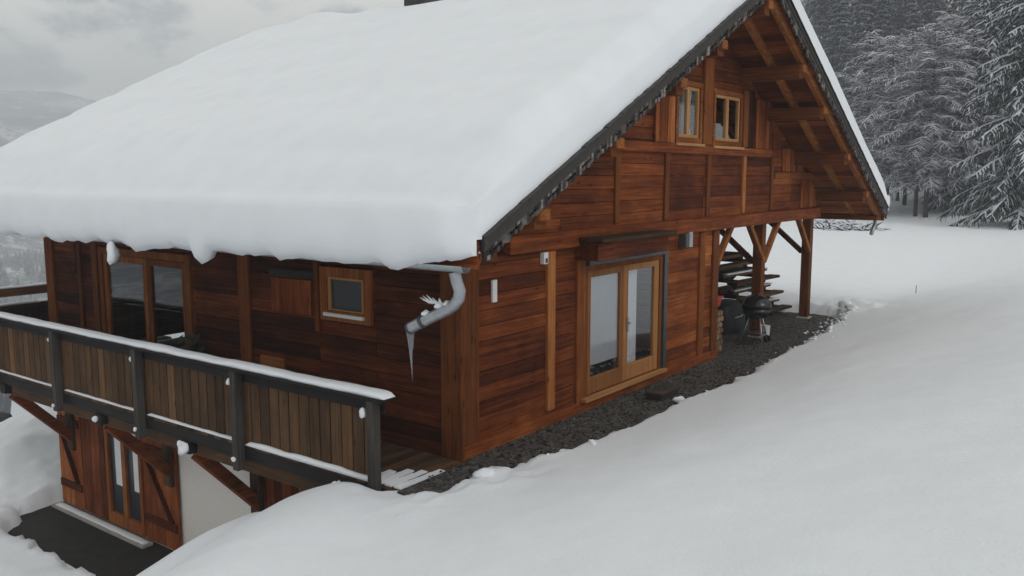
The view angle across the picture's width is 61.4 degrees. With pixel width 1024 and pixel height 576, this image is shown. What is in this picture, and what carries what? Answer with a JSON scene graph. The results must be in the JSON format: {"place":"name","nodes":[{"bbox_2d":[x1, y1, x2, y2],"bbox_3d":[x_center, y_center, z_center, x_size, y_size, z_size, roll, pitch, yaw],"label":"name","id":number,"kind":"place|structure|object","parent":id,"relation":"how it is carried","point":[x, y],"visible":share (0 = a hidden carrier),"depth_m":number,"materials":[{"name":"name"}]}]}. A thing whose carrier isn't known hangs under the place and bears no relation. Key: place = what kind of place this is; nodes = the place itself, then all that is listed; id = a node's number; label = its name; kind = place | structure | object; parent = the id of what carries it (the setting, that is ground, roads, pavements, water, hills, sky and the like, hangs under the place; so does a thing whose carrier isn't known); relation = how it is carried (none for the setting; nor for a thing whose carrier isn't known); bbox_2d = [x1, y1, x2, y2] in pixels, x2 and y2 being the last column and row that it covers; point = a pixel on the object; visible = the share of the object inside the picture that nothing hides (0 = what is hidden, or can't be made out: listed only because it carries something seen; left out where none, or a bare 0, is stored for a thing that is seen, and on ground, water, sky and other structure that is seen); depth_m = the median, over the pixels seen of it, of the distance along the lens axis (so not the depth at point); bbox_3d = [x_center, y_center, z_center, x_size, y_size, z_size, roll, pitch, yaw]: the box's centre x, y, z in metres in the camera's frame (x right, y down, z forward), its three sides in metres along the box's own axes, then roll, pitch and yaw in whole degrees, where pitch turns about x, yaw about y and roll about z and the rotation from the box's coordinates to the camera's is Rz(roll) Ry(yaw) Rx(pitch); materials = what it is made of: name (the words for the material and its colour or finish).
{"place":"outdoors","nodes":[
{"label":"outdoors","id":0,"kind":"place"},
{"bbox_2d":[8,501,173,575],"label":"terrace","id":1,"kind":"structure","parent":0,"point":[75,543],"depth_m":14.96,"materials":[{"name":"concrete"}]},
{"bbox_2d":[0,0,403,100],"label":"sky","id":2,"kind":"structure","parent":0,"point":[95,50],"materials":[{"name":"grey"}]},
{"bbox_2d":[0,0,960,413],"bbox_3d":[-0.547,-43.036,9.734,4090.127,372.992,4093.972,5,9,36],"label":"hills","id":3,"kind":"structure","parent":0,"point":[22,114],"depth_m":1322.37,"materials":[{"name":"white snow"}]},
{"bbox_2d":[0,0,971,303],"bbox_3d":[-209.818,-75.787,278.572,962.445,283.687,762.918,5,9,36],"label":"distant wood","id":4,"kind":"object","parent":3,"relation":"on","point":[838,40],"visible":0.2,"depth_m":102.89,"materials":[{"name":"grey plant"}]},
{"bbox_2d":[0,130,1023,575],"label":"snow ground","id":5,"kind":"structure","parent":0,"point":[880,432],"depth_m":7.90,"materials":[{"name":"white snow"}]},
{"bbox_2d":[0,411,12,421],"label":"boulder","id":6,"kind":"object","parent":5,"relation":"on","point":[4,416],"visible":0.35,"depth_m":20.51,"materials":[{"name":"stone"}]},
{"bbox_2d":[0,0,888,550],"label":"wooden chalet","id":7,"kind":"object","parent":5,"relation":"on","point":[730,122],"visible":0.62,"depth_m":13.10,"materials":[{"name":"brown wood"}]},
{"bbox_2d":[0,300,39,306],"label":"snow strip","id":8,"kind":"object","parent":7,"relation":"on","point":[19,302],"visible":1,"depth_m":17.35,"materials":[{"name":"white snow"}]},
{"bbox_2d":[0,283,46,288],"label":"snow strip","id":9,"kind":"object","parent":7,"relation":"on","point":[26,285],"visible":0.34,"depth_m":17.66,"materials":[{"name":"white snow"}]},
{"bbox_2d":[0,369,51,386],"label":"snow strip","id":10,"kind":"object","parent":7,"relation":"on","point":[31,379],"visible":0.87,"depth_m":14.73,"materials":[{"name":"white snow"}]},
{"bbox_2d":[92,416,97,421],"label":"snow lump","id":11,"kind":"object","parent":7,"relation":"on","point":[94,418],"visible":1,"depth_m":13.30,"materials":[{"name":"white snow"}]},
{"bbox_2d":[65,389,133,410],"bbox_3d":[-6.337,1.730,13.331,2.300,0.034,0.066,5,9,36],"label":"snow strip","id":12,"kind":"object","parent":7,"relation":"on","point":[102,400],"visible":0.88,"depth_m":13.31,"materials":[{"name":"white snow"}]},
{"bbox_2d":[55,502,148,543],"bbox_3d":[-7.557,4.282,15.809,3.100,0.022,0.142,5,9,36],"label":"snow strip","id":13,"kind":"object","parent":7,"relation":"on","point":[130,536],"visible":1,"depth_m":15.68,"materials":[{"name":"white snow"}]},
{"bbox_2d":[103,425,146,536],"bbox_3d":[-6.886,3.259,15.370,1.200,2.140,0.083,5,9,36],"label":"basement door","id":14,"kind":"structure","parent":7,"relation":"in","point":[124,468],"depth_m":15.40,"materials":[{"name":"brown wood"}]},
{"bbox_2d":[97,246,194,351],"bbox_3d":[-6.114,0.465,14.448,2.740,2.200,0.115,5,9,36],"label":"patio door","id":15,"kind":"structure","parent":7,"relation":"in","point":[148,259],"depth_m":14.29,"materials":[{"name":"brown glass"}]},
{"bbox_2d":[177,440,188,454],"bbox_3d":[-4.539,2.210,11.931,0.178,0.225,0.110,0,7,3],"label":"snow lump","id":16,"kind":"object","parent":7,"relation":"on","point":[183,448],"visible":1,"depth_m":11.90,"materials":[{"name":"white snow"}]},
{"bbox_2d":[147,413,231,439],"bbox_3d":[-4.423,1.911,11.919,2.190,0.038,0.070,5,9,36],"label":"snow strip","id":17,"kind":"object","parent":7,"relation":"on","point":[192,427],"visible":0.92,"depth_m":11.89,"materials":[{"name":"white snow"}]},
{"bbox_2d":[177,332,204,352],"bbox_3d":[-4.930,1.210,13.315,0.475,1.053,0.472,-1,7,-8],"label":"potted plant","id":18,"kind":"object","parent":7,"relation":"on","point":[190,336],"visible":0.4,"depth_m":13.24,"materials":[{"name":"green plant"}]},
{"bbox_2d":[0,312,394,399],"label":"snow strip","id":19,"kind":"object","parent":7,"relation":"on","point":[366,391],"visible":1,"depth_m":11.20,"materials":[{"name":"white snow"}]},
{"bbox_2d":[245,442,367,481],"bbox_3d":[-2.489,2.084,10.492,2.350,0.062,0.098,5,9,36],"label":"snow strip","id":20,"kind":"object","parent":7,"relation":"on","point":[315,462],"visible":0.98,"depth_m":10.41,"materials":[{"name":"white snow"}]},
{"bbox_2d":[319,265,374,325],"bbox_3d":[-2.193,0.094,11.438,0.980,0.730,0.150,5,9,36],"label":"window","id":21,"kind":"structure","parent":7,"relation":"in","point":[346,294],"depth_m":11.42,"materials":[{"name":"brown wood"}]},
{"bbox_2d":[359,407,365,417],"bbox_3d":[-1.664,1.393,9.636,0.088,0.122,0.117,2,8,12],"label":"snow lump","id":22,"kind":"object","parent":7,"relation":"on","point":[362,412],"visible":0.94,"depth_m":9.59,"materials":[{"name":"white snow"}]},
{"bbox_2d":[406,332,413,380],"bbox_3d":[-1.095,0.722,9.313,0.098,0.572,0.074,2,8,14],"label":"icicle","id":23,"kind":"object","parent":7,"relation":"hanging from","point":[410,337],"visible":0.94,"depth_m":9.28,"materials":[{"name":"white"}]},
{"bbox_2d":[381,469,444,489],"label":"deck snow","id":24,"kind":"structure","parent":7,"relation":"on","point":[389,478],"depth_m":9.88,"materials":[{"name":"white snow"}]},
{"bbox_2d":[421,310,429,315],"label":"snow lump","id":25,"kind":"object","parent":7,"relation":"on","point":[424,312],"visible":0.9,"depth_m":9.04,"materials":[{"name":"white snow"}]},
{"bbox_2d":[420,295,442,308],"bbox_3d":[-0.832,0.140,9.035,0.356,0.132,0.122,5,9,36],"label":"snow lump","id":26,"kind":"object","parent":7,"relation":"on","point":[439,303],"visible":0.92,"depth_m":9.00,"materials":[{"name":"white snow"}]},
{"bbox_2d":[0,0,889,269],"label":"roof snow","id":27,"kind":"structure","parent":7,"relation":"on","point":[396,137],"depth_m":11.57,"materials":[{"name":"white snow"}]},
{"bbox_2d":[106,241,120,264],"bbox_3d":[-5.694,-0.500,12.280,0.176,0.339,0.230,-1,7,-5],"label":"snow lump","id":28,"kind":"object","parent":27,"relation":"hanging from","point":[113,253],"visible":1,"depth_m":12.21,"materials":[{"name":"white snow"}]},
{"bbox_2d":[491,280,496,302],"bbox_3d":[-0.224,0.037,10.745,0.039,0.280,0.090,5,9,36],"label":"wall plate box","id":29,"kind":"object","parent":7,"relation":"attached to","point":[493,291],"visible":1,"depth_m":10.72,"materials":[{"name":"white plastic"}]},
{"bbox_2d":[540,252,547,263],"bbox_3d":[0.435,-0.399,11.546,0.079,0.160,0.100,5,9,36],"label":"thermometer","id":30,"kind":"object","parent":7,"relation":"attached to","point":[543,257],"visible":1,"depth_m":11.51,"materials":[{"name":"white plastic"}]},
{"bbox_2d":[581,247,668,402],"bbox_3d":[1.772,0.500,13.519,0.237,2.130,2.670,5,9,36],"label":"terrace door","id":31,"kind":"structure","parent":7,"relation":"in","point":[610,285],"depth_m":13.41,"materials":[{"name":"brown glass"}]},
{"bbox_2d":[679,232,692,247],"bbox_3d":[3.013,-0.837,14.918,0.153,0.260,0.273,5,9,36],"label":"wall lamp","id":32,"kind":"object","parent":7,"relation":"attached to","point":[685,240],"visible":0.93,"depth_m":14.83,"materials":[{"name":"metal"}]},
{"bbox_2d":[675,81,704,146],"bbox_3d":[3.005,-2.978,14.750,0.170,1.090,1.100,5,9,36],"label":"window","id":33,"kind":"structure","parent":7,"relation":"in","point":[685,139],"depth_m":14.79,"materials":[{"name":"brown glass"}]},
{"bbox_2d":[710,88,744,149],"bbox_3d":[3.996,-3.125,16.075,0.170,1.060,1.420,5,9,36],"label":"window","id":34,"kind":"structure","parent":7,"relation":"in","point":[723,143],"depth_m":16.08,"materials":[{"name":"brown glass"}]},
{"bbox_2d":[472,467,494,477],"bbox_3d":[-0.315,2.023,9.374,0.257,0.120,0.183,1,8,10],"label":"snow lump","id":35,"kind":"object","parent":5,"relation":"on","point":[483,472],"visible":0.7,"depth_m":9.34,"materials":[{"name":"white snow"}]},
{"bbox_2d":[802,219,859,225],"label":"brush pile","id":36,"kind":"object","parent":5,"relation":"on","point":[848,222],"visible":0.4,"depth_m":50.67,"materials":[{"name":"grey plant"}]},
{"bbox_2d":[838,300,851,306],"bbox_3d":[8.311,0.413,21.435,0.358,0.255,0.538,5,9,36],"label":"snow lump","id":37,"kind":"object","parent":5,"relation":"on","point":[842,302],"visible":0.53,"depth_m":21.28,"materials":[{"name":"white snow"}]},
{"bbox_2d":[813,220,888,230],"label":"brush pile","id":38,"kind":"object","parent":5,"relation":"on","point":[844,227],"visible":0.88,"depth_m":47.26,"materials":[{"name":"grey plant"}]},
{"bbox_2d":[844,304,858,308],"bbox_3d":[8.242,0.484,20.935,0.293,0.200,0.404,-2,8,-14],"label":"snow lump","id":39,"kind":"object","parent":5,"relation":"on","point":[846,306],"visible":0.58,"depth_m":20.86,"materials":[{"name":"white snow"}]},
{"bbox_2d":[835,30,911,182],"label":"frosted tree","id":40,"kind":"object","parent":5,"relation":"on","point":[861,110],"visible":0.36,"depth_m":60.47,"materials":[{"name":"grey plant"}]},
{"bbox_2d":[854,49,902,166],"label":"frosted tree","id":41,"kind":"object","parent":5,"relation":"on","point":[875,86],"visible":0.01,"depth_m":70.90,"materials":[{"name":"grey plant"}]},
{"bbox_2d":[837,34,931,213],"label":"frosted tree","id":42,"kind":"object","parent":5,"relation":"on","point":[885,168],"visible":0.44,"depth_m":57.86,"materials":[{"name":"grey plant"}]},
{"bbox_2d":[855,32,926,200],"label":"frosted tree","id":43,"kind":"object","parent":5,"relation":"on","point":[898,193],"visible":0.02,"depth_m":65.56,"materials":[{"name":"grey plant"}]},
{"bbox_2d":[871,32,941,204],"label":"frosted tree","id":44,"kind":"object","parent":5,"relation":"on","point":[904,198],"visible":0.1,"depth_m":62.57,"materials":[{"name":"grey plant"}]},
{"bbox_2d":[867,55,975,215],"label":"frosted tree","id":45,"kind":"object","parent":5,"relation":"on","point":[907,185],"visible":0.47,"depth_m":55.91,"materials":[{"name":"grey plant"}]},
{"bbox_2d":[908,11,959,198],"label":"frosted tree","id":46,"kind":"object","parent":5,"relation":"on","point":[946,15],"visible":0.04,"depth_m":65.50,"materials":[{"name":"grey plant"}]},
{"bbox_2d":[866,16,1002,217],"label":"frosted tree","id":47,"kind":"object","parent":5,"relation":"on","point":[932,100],"visible":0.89,"depth_m":54.36,"materials":[{"name":"white plant"}]},
{"bbox_2d":[914,0,976,187],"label":"spruce tree","id":48,"kind":"object","parent":5,"relation":"on","point":[964,11],"visible":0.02,"depth_m":72.92,"materials":[{"name":"grey plant"}]},
{"bbox_2d":[900,15,991,209],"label":"frosted tree","id":49,"kind":"object","parent":5,"relation":"on","point":[959,28],"visible":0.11,"depth_m":58.29,"materials":[{"name":"grey plant"}]},
{"bbox_2d":[909,28,1010,213],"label":"frosted tree","id":50,"kind":"object","parent":5,"relation":"on","point":[974,43],"visible":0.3,"depth_m":55.58,"materials":[{"name":"grey plant"}]},
{"bbox_2d":[918,0,1010,207],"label":"spruce tree","id":51,"kind":"object","parent":5,"relation":"on","point":[972,5],"visible":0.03,"depth_m":62.09,"materials":[{"name":"grey plant"}]},
{"bbox_2d":[921,0,1023,215],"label":"spruce tree","id":52,"kind":"object","parent":5,"relation":"on","point":[981,17],"visible":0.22,"depth_m":56.02,"materials":[{"name":"grey plant"}]},
{"bbox_2d":[942,0,1009,165],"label":"frosted tree","id":53,"kind":"object","parent":5,"relation":"on","point":[966,26],"visible":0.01,"depth_m":60.39,"materials":[{"name":"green plant"}]},
{"bbox_2d":[935,0,1023,229],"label":"spruce tree","id":54,"kind":"object","parent":5,"relation":"on","point":[1005,194],"visible":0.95,"depth_m":46.93,"materials":[{"name":"white plant"}]},
{"bbox_2d":[397,312,835,495],"bbox_3d":[2.147,1.474,16.776,7.400,0.400,15.900,5,9,36],"label":"gravel strip","id":55,"kind":"object","parent":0,"point":[463,473],"visible":0.11,"depth_m":13.14,"materials":[{"name":"grey gravel"}]},
{"bbox_2d":[427,312,834,486],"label":"gravel stones","id":56,"kind":"object","parent":55,"relation":"on","point":[569,432],"visible":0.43,"depth_m":13.25,"materials":[{"name":"grey gravel"}]},
{"bbox_2d":[645,381,679,400],"bbox_3d":[2.357,1.564,13.489,0.293,0.267,0.671,5,9,36],"label":"planter","id":57,"kind":"object","parent":55,"relation":"on","point":[663,391],"visible":1,"depth_m":13.35,"materials":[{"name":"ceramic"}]},
{"bbox_2d":[672,396,684,402],"bbox_3d":[2.532,1.698,13.113,0.257,0.102,0.134,-5,9,-33],"label":"snow lump","id":58,"kind":"object","parent":55,"relation":"on","point":[677,399],"visible":0.77,"depth_m":13.06,"materials":[{"name":"white snow"}]},
{"bbox_2d":[514,308,848,467],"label":"snow crumbs","id":59,"kind":"object","parent":55,"relation":"on","point":[593,442],"visible":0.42,"depth_m":18.08,"materials":[{"name":"white snow"}]},
{"bbox_2d":[717,299,745,334],"bbox_3d":[4.726,0.620,19.317,0.887,0.639,1.462,5,9,36],"label":"covered stack","id":60,"kind":"object","parent":55,"relation":"on","point":[734,319],"visible":0.45,"depth_m":18.90,"materials":[{"name":"black plastic"}]},
{"bbox_2d":[740,293,771,346],"bbox_3d":[4.981,0.622,17.627,0.621,1.070,0.668,3,8,25],"label":"kettle barbecue","id":61,"kind":"object","parent":55,"relation":"on","point":[759,306],"visible":1,"depth_m":17.41,"materials":[{"name":"black metal"}]},
{"bbox_2d":[746,297,791,320],"bbox_3d":[5.758,0.508,21.294,1.360,0.348,2.300,7,10,42],"label":"picnic table","id":62,"kind":"object","parent":55,"relation":"on","point":[775,309],"visible":0.16,"depth_m":21.48,"materials":[{"name":"brown wood"}]},
{"bbox_2d":[718,283,783,303],"bbox_3d":[5.539,0.129,21.032,1.360,0.348,2.100,6,10,40],"label":"picnic table","id":63,"kind":"object","parent":62,"relation":"on","point":[725,291],"visible":0.46,"depth_m":20.52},
{"bbox_2d":[718,266,779,288],"bbox_3d":[5.320,-0.251,20.770,1.360,0.348,2.200,7,10,41],"label":"picnic table","id":64,"kind":"object","parent":63,"relation":"on","point":[730,281],"visible":0.48,"depth_m":20.29,"materials":[{"name":"brown wood"}]},
{"bbox_2d":[719,251,749,269],"bbox_3d":[4.693,-0.591,20.128,1.360,0.348,2.400,6,10,39],"label":"picnic table","id":65,"kind":"object","parent":64,"relation":"on","point":[736,259],"visible":0.23,"depth_m":20.12,"materials":[{"name":"brown wood"}]},
{"bbox_2d":[722,267,766,274],"bbox_3d":[5.572,-0.412,20.560,0.170,0.034,2.108,7,10,41],"label":"snow strip","id":66,"kind":"object","parent":64,"relation":"on","point":[738,272],"visible":0.71,"depth_m":20.20,"materials":[{"name":"white snow"}]},
{"bbox_2d":[730,282,772,291],"bbox_3d":[5.788,-0.033,20.824,0.170,0.033,2.008,7,10,41],"label":"snow strip","id":67,"kind":"object","parent":63,"relation":"on","point":[748,287],"visible":0.65,"depth_m":20.50,"materials":[{"name":"white snow"}]},
{"bbox_2d":[761,325,769,340],"bbox_3d":[5.300,0.942,18.075,0.210,0.320,0.210,5,9,36],"label":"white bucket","id":68,"kind":"object","parent":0,"point":[767,327],"visible":0.57,"depth_m":17.99,"materials":[{"name":"plastic"}]},
{"label":"firewood log","id":69,"kind":"object","parent":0,"visible":0},
{"bbox_2d":[718,295,723,306],"bbox_3d":[3.849,0.260,16.762,0.370,0.210,0.430,5,9,36],"label":"red crate","id":70,"kind":"object","parent":69,"relation":"on","point":[720,297],"visible":0.23,"depth_m":16.75,"materials":[{"name":"plastic"}]}
]}

